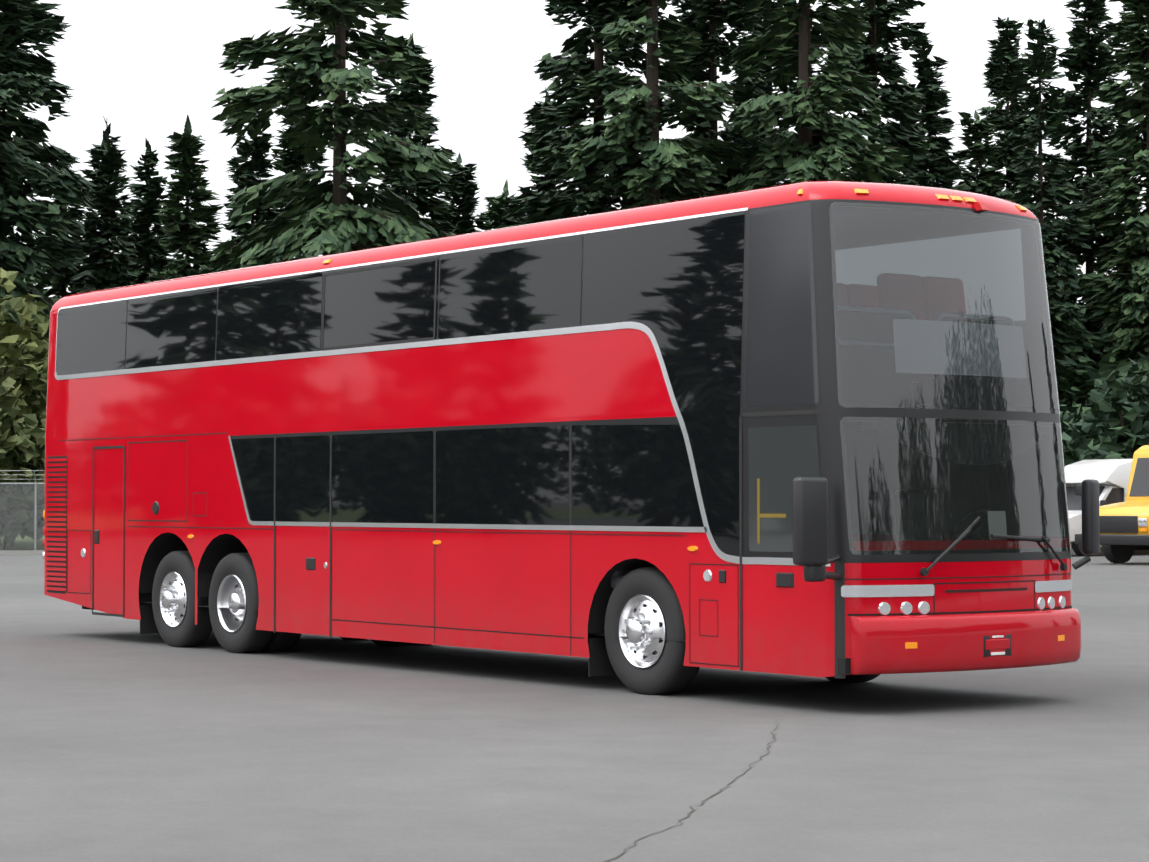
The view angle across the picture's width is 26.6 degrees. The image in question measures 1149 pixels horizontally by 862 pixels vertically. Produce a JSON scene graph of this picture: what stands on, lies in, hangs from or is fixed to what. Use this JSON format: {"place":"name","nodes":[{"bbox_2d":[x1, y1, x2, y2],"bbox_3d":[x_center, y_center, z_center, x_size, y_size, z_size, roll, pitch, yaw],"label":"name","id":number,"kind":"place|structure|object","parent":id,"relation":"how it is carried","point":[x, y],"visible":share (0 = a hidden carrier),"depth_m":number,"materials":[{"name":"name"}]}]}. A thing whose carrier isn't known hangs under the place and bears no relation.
{"place":"outdoors","nodes":[
{"label":"outdoors","id":0,"kind":"place"},
{"bbox_2d":[0,484,1072,549],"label":"fence","id":1,"kind":"object","parent":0,"point":[12,517],"depth_m":72.79,"materials":[{"name":"grey metal"}]},
{"bbox_2d":[0,533,1101,549],"bbox_3d":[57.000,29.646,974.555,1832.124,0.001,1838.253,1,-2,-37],"label":"grass field","id":2,"kind":"structure","parent":0,"point":[22,544],"depth_m":85.79,"materials":[{"name":"green plant"}]},
{"bbox_2d":[0,357,40,530],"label":"bush","id":3,"kind":"object","parent":2,"relation":"on","point":[9,407],"visible":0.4,"depth_m":77.06,"materials":[{"name":"green plant"}]},
{"bbox_2d":[0,444,44,541],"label":"bush","id":4,"kind":"object","parent":2,"relation":"on","point":[15,531],"depth_m":77.78,"materials":[{"name":"green plant"}]},
{"bbox_2d":[0,470,44,549],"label":"fence posts","id":5,"kind":"object","parent":2,"relation":"on","point":[35,526],"visible":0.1,"depth_m":72.77,"materials":[{"name":"grey metal"}]},
{"bbox_2d":[0,411,45,548],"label":"bush","id":6,"kind":"object","parent":2,"relation":"on","point":[28,448],"visible":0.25,"depth_m":76.86,"materials":[{"name":"green plant"}]},
{"bbox_2d":[0,327,48,545],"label":"broadleaf tree","id":7,"kind":"object","parent":2,"relation":"on","point":[31,390],"depth_m":84.27,"materials":[{"name":"green plant"}]},
{"bbox_2d":[0,268,49,439],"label":"broadleaf tree","id":8,"kind":"object","parent":2,"relation":"on","point":[24,309],"visible":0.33,"depth_m":81.72,"materials":[{"name":"green plant"}]},
{"bbox_2d":[11,234,56,531],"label":"tree","id":9,"kind":"object","parent":2,"relation":"on","point":[29,283],"visible":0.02,"depth_m":121.44,"materials":[{"name":"green plant"}]},
{"bbox_2d":[25,386,46,503],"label":"bush","id":10,"kind":"object","parent":2,"relation":"on","point":[41,412],"depth_m":79.00,"materials":[{"name":"green plant"}]},
{"bbox_2d":[0,0,95,394],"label":"tree","id":11,"kind":"object","parent":2,"relation":"on","point":[23,72],"visible":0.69,"depth_m":89.01,"materials":[{"name":"green plant"}]},
{"bbox_2d":[25,169,88,363],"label":"tree","id":12,"kind":"object","parent":2,"relation":"on","point":[59,284],"visible":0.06,"depth_m":98.13,"materials":[{"name":"green plant"}]},
{"bbox_2d":[64,116,138,295],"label":"tree","id":13,"kind":"object","parent":2,"relation":"on","point":[100,248],"visible":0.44,"depth_m":94.20,"materials":[{"name":"green plant"}]},
{"bbox_2d":[122,139,177,283],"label":"tree","id":14,"kind":"object","parent":2,"relation":"on","point":[145,240],"visible":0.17,"depth_m":100.29,"materials":[{"name":"green plant"}]},
{"bbox_2d":[139,234,183,269],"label":"tree","id":15,"kind":"object","parent":2,"relation":"on","point":[163,257],"depth_m":111.64,"materials":[{"name":"green plant"}]},
{"bbox_2d":[145,115,223,281],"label":"tree","id":16,"kind":"object","parent":2,"relation":"on","point":[187,235],"visible":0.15,"depth_m":92.32,"materials":[{"name":"green plant"}]},
{"bbox_2d":[213,114,286,268],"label":"tree","id":17,"kind":"object","parent":2,"relation":"on","point":[256,149],"visible":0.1,"depth_m":97.47,"materials":[{"name":"green plant"}]},
{"bbox_2d":[268,100,329,259],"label":"tree","id":18,"kind":"object","parent":2,"relation":"on","point":[286,163],"visible":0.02,"depth_m":105.40,"materials":[{"name":"green plant"}]},
{"bbox_2d":[207,0,457,271],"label":"tree","id":19,"kind":"object","parent":2,"relation":"on","point":[331,217],"visible":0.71,"depth_m":86.92,"materials":[{"name":"green plant"}]},
{"bbox_2d":[365,33,466,243],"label":"tree","id":20,"kind":"object","parent":2,"relation":"on","point":[421,202],"visible":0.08,"depth_m":100.60,"materials":[{"name":"green plant"}]},
{"bbox_2d":[438,152,492,234],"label":"tree","id":21,"kind":"object","parent":2,"relation":"on","point":[466,202],"visible":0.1,"depth_m":107.58,"materials":[{"name":"green plant"}]},
{"bbox_2d":[482,180,524,230],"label":"tree","id":22,"kind":"object","parent":2,"relation":"on","point":[495,213],"visible":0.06,"depth_m":105.71,"materials":[{"name":"green plant"}]},
{"bbox_2d":[517,87,576,224],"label":"tree","id":23,"kind":"object","parent":2,"relation":"on","point":[530,163],"visible":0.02,"depth_m":99.70,"materials":[{"name":"green plant"}]},
{"bbox_2d":[500,0,676,226],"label":"tree","id":24,"kind":"object","parent":2,"relation":"on","point":[567,70],"visible":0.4,"depth_m":91.72,"materials":[{"name":"green plant"}]},
{"bbox_2d":[559,0,748,209],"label":"tree","id":25,"kind":"object","parent":2,"relation":"on","point":[654,164],"visible":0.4,"depth_m":89.30,"materials":[{"name":"green plant"}]},
{"bbox_2d":[659,0,775,199],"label":"tree","id":26,"kind":"object","parent":2,"relation":"on","point":[716,14],"visible":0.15,"depth_m":95.78,"materials":[{"name":"green plant"}]},
{"bbox_2d":[722,0,820,185],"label":"tree","id":27,"kind":"object","parent":2,"relation":"on","point":[787,132],"visible":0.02,"depth_m":103.91,"materials":[{"name":"green plant"}]},
{"bbox_2d":[724,0,907,192],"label":"tree","id":28,"kind":"object","parent":2,"relation":"on","point":[822,140],"visible":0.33,"depth_m":89.69,"materials":[{"name":"green plant"}]},
{"bbox_2d":[811,0,931,183],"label":"tree","id":29,"kind":"object","parent":2,"relation":"on","point":[895,96],"visible":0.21,"depth_m":96.78,"materials":[{"name":"green plant"}]},
{"bbox_2d":[893,32,966,189],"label":"tree","id":30,"kind":"object","parent":2,"relation":"on","point":[939,170],"visible":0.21,"depth_m":100.95,"materials":[{"name":"green plant"}]},
{"bbox_2d":[951,110,1006,196],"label":"tree","id":31,"kind":"object","parent":2,"relation":"on","point":[978,131],"visible":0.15,"depth_m":102.19,"materials":[{"name":"green plant"}]},
{"bbox_2d":[970,17,1077,303],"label":"tree","id":32,"kind":"object","parent":2,"relation":"on","point":[1002,73],"visible":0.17,"depth_m":112.23,"materials":[{"name":"green plant"}]},
{"bbox_2d":[1006,18,1108,404],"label":"tree","id":33,"kind":"object","parent":2,"relation":"on","point":[1067,326],"visible":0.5,"depth_m":94.89,"materials":[{"name":"green plant"}]},
{"bbox_2d":[1059,405,1112,466],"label":"bush","id":34,"kind":"object","parent":2,"relation":"on","point":[1082,451],"depth_m":76.36,"materials":[{"name":"green plant"}]},
{"bbox_2d":[1033,0,1144,444],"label":"tree","id":35,"kind":"object","parent":2,"relation":"on","point":[1084,52],"visible":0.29,"depth_m":99.07,"materials":[{"name":"green plant"}]},
{"bbox_2d":[1062,413,1132,543],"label":"bush","id":36,"kind":"object","parent":2,"relation":"on","point":[1113,446],"visible":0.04,"depth_m":78.52,"materials":[{"name":"green plant"}]},
{"bbox_2d":[1068,352,1148,459],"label":"bush","id":37,"kind":"object","parent":2,"relation":"on","point":[1102,408],"visible":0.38,"depth_m":78.72,"materials":[{"name":"green plant"}]},
{"bbox_2d":[1072,0,1148,410],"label":"tree","id":38,"kind":"object","parent":2,"relation":"on","point":[1124,325],"visible":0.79,"depth_m":94.92,"materials":[{"name":"green plant"}]},
{"bbox_2d":[1114,384,1148,458],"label":"bush","id":39,"kind":"object","parent":2,"relation":"on","point":[1136,426],"visible":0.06,"depth_m":78.64,"materials":[{"name":"green plant"}]},
{"bbox_2d":[0,0,1146,303],"label":"sky","id":40,"kind":"structure","parent":0,"point":[143,66],"materials":[{"name":"white"}]},
{"bbox_2d":[0,554,1148,861],"bbox_3d":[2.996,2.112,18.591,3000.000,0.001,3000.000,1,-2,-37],"label":"ground","id":41,"kind":"structure","parent":0,"point":[122,740],"depth_m":15.11,"materials":[{"name":"grey asphalt"}]},
{"bbox_2d":[43,181,1099,694],"bbox_3d":[-1.167,0.235,23.875,3.260,4.082,14.037,1,-2,-37],"label":"bus","id":42,"kind":"object","parent":41,"relation":"on","point":[807,429],"visible":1,"depth_m":20.30,"materials":[{"name":"red paint"}]},
{"bbox_2d":[0,550,1148,554],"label":"yard kerb","id":43,"kind":"structure","parent":41,"relation":"on","point":[21,552],"depth_m":71.47,"materials":[{"name":"grey concrete"}]},
{"bbox_2d":[603,720,777,861],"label":"crack","id":44,"kind":"object","parent":41,"relation":"on","point":[688,814],"visible":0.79,"depth_m":12.67,"materials":[{"name":"grey asphalt"}]},
{"bbox_2d":[1064,459,1148,555],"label":"vehicle","id":45,"kind":"object","parent":41,"relation":"on","point":[1112,476],"visible":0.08,"depth_m":69.87,"materials":[{"name":"white paint"}]},
{"bbox_2d":[1075,445,1148,562],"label":"vehicle","id":46,"kind":"object","parent":41,"relation":"on","point":[1124,528],"visible":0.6,"depth_m":60.54,"materials":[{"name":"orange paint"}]}
]}

